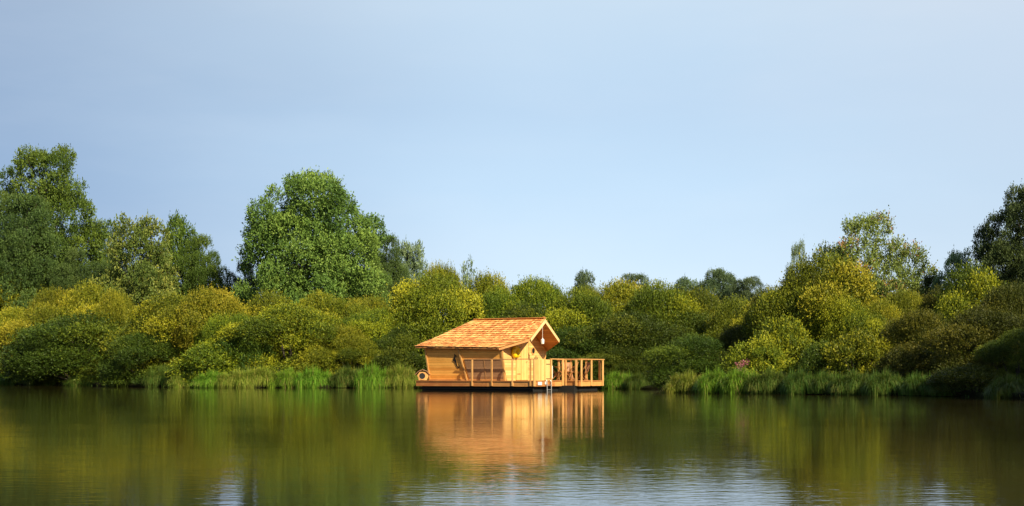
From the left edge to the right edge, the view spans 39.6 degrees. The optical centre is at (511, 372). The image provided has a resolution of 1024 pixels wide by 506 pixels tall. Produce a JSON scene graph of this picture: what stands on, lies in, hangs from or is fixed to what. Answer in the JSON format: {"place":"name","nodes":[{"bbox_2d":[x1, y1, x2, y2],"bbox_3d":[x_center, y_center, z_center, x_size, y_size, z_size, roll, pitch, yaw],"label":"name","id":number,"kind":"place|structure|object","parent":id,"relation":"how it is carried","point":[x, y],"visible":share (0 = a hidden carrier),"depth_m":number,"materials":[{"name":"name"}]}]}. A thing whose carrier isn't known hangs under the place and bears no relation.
{"place":"outdoors","nodes":[
{"label":"outdoors","id":0,"kind":"place"},
{"bbox_2d":[0,385,1023,505],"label":"pond water","id":1,"kind":"structure","parent":0,"point":[62,445],"depth_m":17.77,"materials":[{"name":"liquid"}]},
{"bbox_2d":[59,372,101,385],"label":"sedge tussock","id":2,"kind":"object","parent":1,"relation":"on","point":[73,382],"visible":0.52,"depth_m":100.89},
{"bbox_2d":[141,365,171,386],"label":"sedge tussock","id":3,"kind":"object","parent":1,"relation":"on","point":[151,379],"visible":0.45,"depth_m":91.54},
{"bbox_2d":[167,369,194,387],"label":"sedge tussock","id":4,"kind":"object","parent":1,"relation":"on","point":[176,381],"visible":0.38,"depth_m":89.12,"materials":[{"name":"plant"}]},
{"bbox_2d":[188,369,229,387],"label":"sedge tussock","id":5,"kind":"object","parent":1,"relation":"on","point":[206,380],"visible":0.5,"depth_m":87.47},
{"bbox_2d":[215,366,258,387],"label":"sedge tussock","id":6,"kind":"object","parent":1,"relation":"on","point":[237,379],"visible":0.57,"depth_m":87.03,"materials":[{"name":"plant"}]},
{"bbox_2d":[244,363,277,386],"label":"sedge tussock","id":7,"kind":"object","parent":1,"relation":"on","point":[261,376],"visible":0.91,"depth_m":87.27,"materials":[{"name":"plant"}]},
{"bbox_2d":[266,366,299,387],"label":"sedge tussock","id":8,"kind":"object","parent":1,"relation":"on","point":[282,379],"visible":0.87,"depth_m":87.06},
{"bbox_2d":[293,364,331,387],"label":"sedge tussock","id":9,"kind":"object","parent":1,"relation":"on","point":[315,378],"visible":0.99,"depth_m":86.86,"materials":[{"name":"plant"}]},
{"bbox_2d":[324,361,361,387],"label":"sedge tussock","id":10,"kind":"object","parent":1,"relation":"on","point":[342,378],"visible":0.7,"depth_m":86.74,"materials":[{"name":"plant"}]},
{"bbox_2d":[351,358,389,387],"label":"sedge tussock","id":11,"kind":"object","parent":1,"relation":"on","point":[371,377],"visible":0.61,"depth_m":86.26,"materials":[{"name":"plant"}]},
{"bbox_2d":[381,364,418,387],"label":"sedge tussock","id":12,"kind":"object","parent":1,"relation":"on","point":[399,377],"visible":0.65,"depth_m":86.33,"materials":[{"name":"plant"}]},
{"bbox_2d":[415,317,604,390],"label":"floating cabin","id":13,"kind":"object","parent":1,"relation":"on","point":[475,355],"visible":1,"depth_m":75.16,"materials":[{"name":"brown wood"}]},
{"bbox_2d":[517,343,527,379],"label":"door","id":14,"kind":"structure","parent":13,"relation":"in","point":[522,365],"depth_m":75.67,"materials":[{"name":"beige wood"}]},
{"bbox_2d":[599,369,630,388],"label":"sedge tussock","id":15,"kind":"object","parent":1,"relation":"on","point":[616,380],"visible":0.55,"depth_m":82.07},
{"bbox_2d":[622,370,652,388],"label":"sedge tussock","id":16,"kind":"object","parent":1,"relation":"on","point":[634,381],"visible":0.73,"depth_m":81.30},
{"bbox_2d":[661,368,703,392],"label":"sedge tussock","id":17,"kind":"object","parent":1,"relation":"on","point":[681,383],"visible":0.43,"depth_m":66.33,"materials":[{"name":"plant"}]},
{"bbox_2d":[691,365,728,392],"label":"sedge tussock","id":18,"kind":"object","parent":1,"relation":"on","point":[707,382],"visible":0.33,"depth_m":64.75,"materials":[{"name":"plant"}]},
{"bbox_2d":[741,366,786,393],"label":"sedge tussock","id":19,"kind":"object","parent":1,"relation":"on","point":[767,382],"visible":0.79,"depth_m":62.80,"materials":[{"name":"plant"}]},
{"bbox_2d":[776,365,813,393],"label":"sedge tussock","id":20,"kind":"object","parent":1,"relation":"on","point":[794,382],"visible":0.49,"depth_m":61.64,"materials":[{"name":"plant"}]},
{"bbox_2d":[805,367,837,393],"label":"sedge tussock","id":21,"kind":"object","parent":1,"relation":"on","point":[819,383],"visible":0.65,"depth_m":61.05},
{"bbox_2d":[826,365,871,394],"bbox_3d":[14.512,0.276,60.207,2.569,1.447,2.458,0,0,5],"label":"sedge tussock","id":22,"kind":"object","parent":1,"relation":"on","point":[849,384],"visible":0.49,"depth_m":59.85,"materials":[{"name":"plant"}]},
{"bbox_2d":[859,365,902,395],"bbox_3d":[15.593,0.315,59.265,2.466,1.355,2.616,0,0,-6],"label":"sedge tussock","id":23,"kind":"object","parent":1,"relation":"on","point":[886,382],"visible":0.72,"depth_m":58.79,"materials":[{"name":"plant"}]},
{"bbox_2d":[893,369,930,395],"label":"sedge tussock","id":24,"kind":"object","parent":1,"relation":"on","point":[913,385],"visible":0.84,"depth_m":57.69,"materials":[{"name":"plant"}]},
{"bbox_2d":[983,371,1023,397],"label":"sedge tussock","id":25,"kind":"object","parent":1,"relation":"on","point":[1003,388],"visible":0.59,"depth_m":52.74,"materials":[{"name":"plant"}]},
{"bbox_2d":[0,0,1023,329],"label":"sky","id":26,"kind":"structure","parent":0,"point":[555,139],"materials":[{"name":"blue"}]},
{"bbox_2d":[14,382,1023,398],"bbox_3d":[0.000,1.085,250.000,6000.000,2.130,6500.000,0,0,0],"label":"ground","id":27,"kind":"structure","parent":0,"point":[829,394],"depth_m":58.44,"materials":[{"name":"soil"}]},
{"bbox_2d":[0,304,28,341],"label":"willow bush","id":28,"kind":"object","parent":27,"relation":"on","point":[9,313],"visible":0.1,"depth_m":113.92,"materials":[{"name":"green plant"}]},
{"bbox_2d":[0,263,38,311],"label":"willow bush","id":29,"kind":"object","parent":27,"relation":"on","point":[11,298],"visible":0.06,"depth_m":119.46,"materials":[{"name":"green plant"}]},
{"bbox_2d":[0,301,77,372],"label":"willow bush","id":30,"kind":"object","parent":27,"relation":"on","point":[39,315],"visible":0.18,"depth_m":110.10,"materials":[{"name":"green plant"}]},
{"bbox_2d":[0,189,80,310],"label":"leafy tree","id":31,"kind":"object","parent":27,"relation":"on","point":[13,241],"visible":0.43,"depth_m":120.12,"materials":[{"name":"green plant"}]},
{"bbox_2d":[24,284,79,323],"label":"willow bush","id":32,"kind":"object","parent":27,"relation":"on","point":[52,297],"visible":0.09,"depth_m":113.86,"materials":[{"name":"green plant"}]},
{"bbox_2d":[0,339,108,382],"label":"willow bush","id":33,"kind":"object","parent":27,"relation":"on","point":[60,374],"visible":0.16,"depth_m":104.65,"materials":[{"name":"green plant"}]},
{"bbox_2d":[0,143,128,308],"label":"oak tree","id":34,"kind":"object","parent":27,"relation":"on","point":[65,199],"visible":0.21,"depth_m":126.47,"materials":[{"name":"green plant"}]},
{"bbox_2d":[0,309,137,385],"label":"willow bush","id":35,"kind":"object","parent":27,"relation":"on","point":[59,331],"visible":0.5,"depth_m":101.27,"materials":[{"name":"green plant"}]},
{"bbox_2d":[46,247,101,293],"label":"leafy tree","id":36,"kind":"object","parent":27,"relation":"on","point":[57,281],"visible":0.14,"depth_m":119.26,"materials":[{"name":"green plant"}]},
{"bbox_2d":[50,279,120,374],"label":"willow bush","id":37,"kind":"object","parent":27,"relation":"on","point":[72,300],"visible":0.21,"depth_m":108.66,"materials":[{"name":"green plant"}]},
{"bbox_2d":[82,287,134,374],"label":"willow bush","id":38,"kind":"object","parent":27,"relation":"on","point":[119,305],"visible":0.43,"depth_m":105.31,"materials":[{"name":"green plant"}]},
{"bbox_2d":[91,243,133,299],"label":"leafy tree","id":39,"kind":"object","parent":27,"relation":"on","point":[104,265],"visible":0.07,"depth_m":117.63,"materials":[{"name":"green plant"}]},
{"bbox_2d":[79,209,184,332],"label":"ash tree","id":40,"kind":"object","parent":27,"relation":"on","point":[147,278],"visible":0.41,"depth_m":110.92,"materials":[{"name":"green plant"}]},
{"bbox_2d":[91,330,193,385],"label":"willow bush","id":41,"kind":"object","parent":27,"relation":"on","point":[120,348],"visible":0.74,"depth_m":93.31,"materials":[{"name":"green plant"}]},
{"bbox_2d":[97,289,202,378],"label":"willow bush","id":42,"kind":"object","parent":27,"relation":"on","point":[149,311],"visible":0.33,"depth_m":95.97,"materials":[{"name":"green plant"}]},
{"bbox_2d":[153,209,203,294],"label":"pointed tree","id":43,"kind":"object","parent":27,"relation":"on","point":[178,240],"visible":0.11,"depth_m":119.56,"materials":[{"name":"green plant"}]},
{"bbox_2d":[156,281,249,370],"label":"willow bush","id":44,"kind":"object","parent":27,"relation":"on","point":[208,303],"visible":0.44,"depth_m":93.90,"materials":[{"name":"green plant"}]},
{"bbox_2d":[173,233,236,297],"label":"leafy tree","id":45,"kind":"object","parent":27,"relation":"on","point":[209,271],"visible":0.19,"depth_m":115.15,"materials":[{"name":"green plant"}]},
{"bbox_2d":[164,336,255,382],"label":"willow bush","id":46,"kind":"object","parent":27,"relation":"on","point":[195,356],"visible":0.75,"depth_m":89.32,"materials":[{"name":"green plant"}]},
{"bbox_2d":[191,309,268,368],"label":"willow bush","id":47,"kind":"object","parent":27,"relation":"on","point":[215,322],"visible":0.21,"depth_m":92.39,"materials":[{"name":"green plant"}]},
{"bbox_2d":[206,332,276,372],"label":"willow bush","id":48,"kind":"object","parent":27,"relation":"on","point":[233,343],"visible":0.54,"depth_m":89.98,"materials":[{"name":"green plant"}]},
{"bbox_2d":[226,260,264,302],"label":"leafy tree","id":49,"kind":"object","parent":27,"relation":"on","point":[234,279],"visible":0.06,"depth_m":117.44,"materials":[{"name":"green plant"}]},
{"bbox_2d":[233,286,307,370],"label":"willow bush","id":50,"kind":"object","parent":27,"relation":"on","point":[255,305],"visible":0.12,"depth_m":95.41,"materials":[{"name":"green plant"}]},
{"bbox_2d":[214,299,355,374],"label":"willow bush","id":51,"kind":"object","parent":27,"relation":"on","point":[272,319],"visible":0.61,"depth_m":90.24,"materials":[{"name":"green plant"}]},
{"bbox_2d":[231,165,394,343],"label":"maple tree","id":52,"kind":"object","parent":27,"relation":"on","point":[333,253],"visible":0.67,"depth_m":108.91,"materials":[{"name":"green plant"}]},
{"bbox_2d":[285,343,340,374],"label":"willow bush","id":53,"kind":"object","parent":27,"relation":"on","point":[302,360],"visible":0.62,"depth_m":88.71,"materials":[{"name":"green plant"}]},
{"bbox_2d":[280,288,354,359],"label":"willow bush","id":54,"kind":"object","parent":27,"relation":"on","point":[327,304],"visible":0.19,"depth_m":96.19,"materials":[{"name":"green plant"}]},
{"bbox_2d":[303,322,373,374],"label":"willow bush","id":55,"kind":"object","parent":27,"relation":"on","point":[345,337],"visible":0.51,"depth_m":89.51,"materials":[{"name":"green plant"}]},
{"bbox_2d":[326,339,398,372],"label":"willow bush","id":56,"kind":"object","parent":27,"relation":"on","point":[341,356],"visible":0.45,"depth_m":88.93,"materials":[{"name":"green plant"}]},
{"bbox_2d":[335,293,391,338],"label":"willow bush","id":57,"kind":"object","parent":27,"relation":"on","point":[372,303],"visible":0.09,"depth_m":96.97,"materials":[{"name":"green plant"}]},
{"bbox_2d":[353,255,392,307],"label":"leafy tree","id":58,"kind":"object","parent":27,"relation":"on","point":[385,292],"visible":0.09,"depth_m":114.44,"materials":[{"name":"green plant"}]},
{"bbox_2d":[338,306,413,369],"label":"willow bush","id":59,"kind":"object","parent":27,"relation":"on","point":[374,323],"visible":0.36,"depth_m":91.37,"materials":[{"name":"green plant"}]},
{"bbox_2d":[363,232,409,307],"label":"leafy tree","id":60,"kind":"object","parent":27,"relation":"on","point":[391,260],"visible":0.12,"depth_m":117.37,"materials":[{"name":"green plant"}]},
{"bbox_2d":[357,346,427,376],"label":"willow bush","id":61,"kind":"object","parent":27,"relation":"on","point":[404,355],"visible":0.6,"depth_m":88.54,"materials":[{"name":"green plant"}]},
{"bbox_2d":[370,324,428,378],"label":"willow bush","id":62,"kind":"object","parent":27,"relation":"on","point":[394,339],"visible":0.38,"depth_m":90.05,"materials":[{"name":"green plant"}]},
{"bbox_2d":[396,239,427,281],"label":"pale tree","id":63,"kind":"object","parent":27,"relation":"on","point":[408,255],"visible":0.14,"depth_m":123.73,"materials":[{"name":"green plant"}]},
{"bbox_2d":[380,268,487,370],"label":"willow bush","id":64,"kind":"object","parent":27,"relation":"on","point":[449,300],"visible":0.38,"depth_m":92.39,"materials":[{"name":"green plant"}]},
{"bbox_2d":[418,259,463,318],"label":"willow bush","id":65,"kind":"object","parent":27,"relation":"on","point":[446,270],"visible":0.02,"depth_m":101.89,"materials":[{"name":"green plant"}]},
{"bbox_2d":[460,257,476,290],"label":"young tree","id":66,"kind":"object","parent":27,"relation":"on","point":[463,281],"visible":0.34,"depth_m":105.86,"materials":[{"name":"green plant"}]},
{"bbox_2d":[447,268,510,317],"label":"willow bush","id":67,"kind":"object","parent":27,"relation":"on","point":[481,284],"visible":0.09,"depth_m":99.75,"materials":[{"name":"green plant"}]},
{"bbox_2d":[464,284,518,322],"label":"willow bush","id":68,"kind":"object","parent":27,"relation":"on","point":[498,301],"visible":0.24,"depth_m":94.01,"materials":[{"name":"green plant"}]},
{"bbox_2d":[500,272,565,317],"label":"willow bush","id":69,"kind":"object","parent":27,"relation":"on","point":[543,292],"visible":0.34,"depth_m":94.65,"materials":[{"name":"green plant"}]},
{"bbox_2d":[500,299,569,377],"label":"willow bush","id":70,"kind":"object","parent":27,"relation":"on","point":[520,312],"visible":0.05,"depth_m":90.96,"materials":[{"name":"green plant"}]},
{"bbox_2d":[537,285,615,378],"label":"willow bush","id":71,"kind":"object","parent":27,"relation":"on","point":[568,309],"visible":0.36,"depth_m":90.49,"materials":[{"name":"green plant"}]},
{"bbox_2d":[573,269,595,291],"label":"distant tree","id":72,"kind":"object","parent":27,"relation":"on","point":[585,278],"visible":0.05,"depth_m":174.70,"materials":[{"name":"green plant"}]},
{"bbox_2d":[546,323,636,379],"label":"willow bush","id":73,"kind":"object","parent":27,"relation":"on","point":[559,351],"visible":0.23,"depth_m":86.17,"materials":[{"name":"green plant"}]},
{"bbox_2d":[573,344,653,379],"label":"willow bush","id":74,"kind":"object","parent":27,"relation":"on","point":[613,355],"visible":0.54,"depth_m":83.77,"materials":[{"name":"green plant"}]},
{"bbox_2d":[570,274,660,329],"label":"willow bush","id":75,"kind":"object","parent":27,"relation":"on","point":[614,292],"visible":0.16,"depth_m":93.76,"materials":[{"name":"green plant"}]},
{"bbox_2d":[559,308,702,379],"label":"willow bush","id":76,"kind":"object","parent":27,"relation":"on","point":[642,324],"visible":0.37,"depth_m":85.50,"materials":[{"name":"green plant"}]},
{"bbox_2d":[615,272,649,306],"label":"distant tree","id":77,"kind":"object","parent":27,"relation":"on","point":[641,278],"visible":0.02,"depth_m":190.13,"materials":[{"name":"green plant"}]},
{"bbox_2d":[610,277,701,355],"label":"willow bush","id":78,"kind":"object","parent":27,"relation":"on","point":[659,296],"visible":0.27,"depth_m":89.96,"materials":[{"name":"green plant"}]},
{"bbox_2d":[630,306,732,378],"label":"willow bush","id":79,"kind":"object","parent":27,"relation":"on","point":[702,318],"visible":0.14,"depth_m":88.61,"materials":[{"name":"green plant"}]},
{"bbox_2d":[673,274,698,293],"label":"distant tree","id":80,"kind":"object","parent":27,"relation":"on","point":[686,282],"visible":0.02,"depth_m":184.35,"materials":[{"name":"green plant"}]},
{"bbox_2d":[639,332,738,388],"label":"willow bush","id":81,"kind":"object","parent":27,"relation":"on","point":[703,344],"visible":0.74,"depth_m":72.92,"materials":[{"name":"green plant"}]},
{"bbox_2d":[664,285,721,354],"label":"willow bush","id":82,"kind":"object","parent":27,"relation":"on","point":[706,301],"visible":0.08,"depth_m":91.31,"materials":[{"name":"green plant"}]},
{"bbox_2d":[690,267,740,302],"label":"distant tree","id":83,"kind":"object","parent":27,"relation":"on","point":[718,276],"visible":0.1,"depth_m":168.90,"materials":[{"name":"green plant"}]},
{"bbox_2d":[695,292,752,377],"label":"willow bush","id":84,"kind":"object","parent":27,"relation":"on","point":[716,325],"visible":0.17,"depth_m":85.70,"materials":[{"name":"green plant"}]},
{"bbox_2d":[703,322,751,375],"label":"willow bush","id":85,"kind":"object","parent":27,"relation":"on","point":[731,336],"visible":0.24,"depth_m":73.23,"materials":[{"name":"green plant"}]},
{"bbox_2d":[713,363,756,393],"bbox_3d":[10.311,0.264,64.129,2.452,1.512,2.370,0,0,1],"label":"sedge tussock","id":86,"kind":"object","parent":27,"relation":"on","point":[733,382],"visible":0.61,"depth_m":63.71,"materials":[{"name":"plant"}]},
{"bbox_2d":[727,276,763,316],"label":"distant tree","id":87,"kind":"object","parent":27,"relation":"on","point":[747,282],"visible":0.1,"depth_m":164.50,"materials":[{"name":"green plant"}]},
{"bbox_2d":[719,331,798,377],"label":"willow bush","id":88,"kind":"object","parent":27,"relation":"on","point":[755,362],"visible":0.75,"depth_m":66.52,"materials":[{"name":"green plant"}]},
{"bbox_2d":[750,308,816,376],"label":"willow bush","id":89,"kind":"object","parent":27,"relation":"on","point":[797,330],"visible":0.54,"depth_m":67.91,"materials":[{"name":"green plant"}]},
{"bbox_2d":[779,238,804,288],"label":"pale tree","id":90,"kind":"object","parent":27,"relation":"on","point":[794,255],"visible":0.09,"depth_m":95.79,"materials":[{"name":"green plant"}]},
{"bbox_2d":[739,280,848,363],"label":"willow bush","id":91,"kind":"object","parent":27,"relation":"on","point":[769,298],"visible":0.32,"depth_m":71.05,"materials":[{"name":"green plant"}]},
{"bbox_2d":[739,246,889,374],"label":"willow bush","id":92,"kind":"object","parent":27,"relation":"on","point":[839,279],"visible":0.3,"depth_m":70.93,"materials":[{"name":"green plant"}]},
{"bbox_2d":[793,335,852,376],"bbox_3d":[14.357,-0.402,65.231,2.826,2.646,2.978,0,0,-2],"label":"willow bush","id":93,"kind":"object","parent":27,"relation":"on","point":[809,361],"visible":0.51,"depth_m":64.45,"materials":[{"name":"green plant"}]},
{"bbox_2d":[803,293,887,374],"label":"willow bush","id":94,"kind":"object","parent":27,"relation":"on","point":[858,318],"visible":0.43,"depth_m":68.56,"materials":[{"name":"green plant"}]},
{"bbox_2d":[814,327,900,376],"bbox_3d":[15.739,-0.712,64.614,4.080,3.025,4.067,0,0,5],"label":"willow bush","id":95,"kind":"object","parent":27,"relation":"on","point":[872,348],"visible":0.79,"depth_m":63.84,"materials":[{"name":"green plant"}]},
{"bbox_2d":[795,205,940,321],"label":"reddening tree","id":96,"kind":"object","parent":27,"relation":"on","point":[873,259],"visible":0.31,"depth_m":90.48,"materials":[{"name":"green plant"}]},
{"bbox_2d":[850,295,917,375],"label":"willow bush","id":97,"kind":"object","parent":27,"relation":"on","point":[887,311],"visible":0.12,"depth_m":69.75,"materials":[{"name":"green plant"}]},
{"bbox_2d":[882,286,924,320],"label":"willow bush","id":98,"kind":"object","parent":27,"relation":"on","point":[904,301],"visible":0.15,"depth_m":74.25,"materials":[{"name":"green plant"}]},
{"bbox_2d":[871,338,936,379],"bbox_3d":[17.212,-0.291,61.843,2.977,2.440,3.137,0,0,-18],"label":"willow bush","id":99,"kind":"object","parent":27,"relation":"on","point":[913,355],"visible":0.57,"depth_m":61.16,"materials":[{"name":"green plant"}]},
{"bbox_2d":[876,306,976,376],"bbox_3d":[18.829,-1.109,64.806,4.584,3.899,4.606,0,0,-19],"label":"willow bush","id":100,"kind":"object","parent":27,"relation":"on","point":[902,329],"visible":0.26,"depth_m":64.11,"materials":[{"name":"green plant"}]},
{"bbox_2d":[916,285,965,328],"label":"willow bush","id":101,"kind":"object","parent":27,"relation":"on","point":[929,301],"visible":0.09,"depth_m":71.03,"materials":[{"name":"green plant"}]},
{"bbox_2d":[929,246,975,304],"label":"pale tree","id":102,"kind":"object","parent":27,"relation":"on","point":[954,259],"visible":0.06,"depth_m":87.71,"materials":[{"name":"green plant"}]},
{"bbox_2d":[919,256,1008,381],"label":"willow bush","id":103,"kind":"object","parent":27,"relation":"on","point":[972,287],"visible":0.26,"depth_m":67.60,"materials":[{"name":"green plant"}]},
{"bbox_2d":[924,360,1007,395],"bbox_3d":[18.129,0.254,56.490,3.798,1.503,3.786,0,0,-37],"label":"willow bush","id":104,"kind":"object","parent":27,"relation":"on","point":[972,375],"visible":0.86,"depth_m":55.76,"materials":[{"name":"green plant"}]},
{"bbox_2d":[914,303,1023,385],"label":"willow bush","id":105,"kind":"object","parent":27,"relation":"on","point":[949,337],"visible":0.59,"depth_m":59.10,"materials":[{"name":"green plant"}]},
{"bbox_2d":[967,277,1023,379],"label":"willow bush","id":106,"kind":"object","parent":27,"relation":"on","point":[1006,297],"visible":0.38,"depth_m":60.62,"materials":[{"name":"green plant"}]},
{"bbox_2d":[969,181,1023,304],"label":"poplar tree","id":107,"kind":"object","parent":27,"relation":"on","point":[1001,250],"visible":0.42,"depth_m":83.64,"materials":[{"name":"green plant"}]},
{"bbox_2d":[970,326,1023,384],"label":"willow bush","id":108,"kind":"object","parent":27,"relation":"on","point":[1003,347],"visible":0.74,"depth_m":56.00,"materials":[{"name":"green plant"}]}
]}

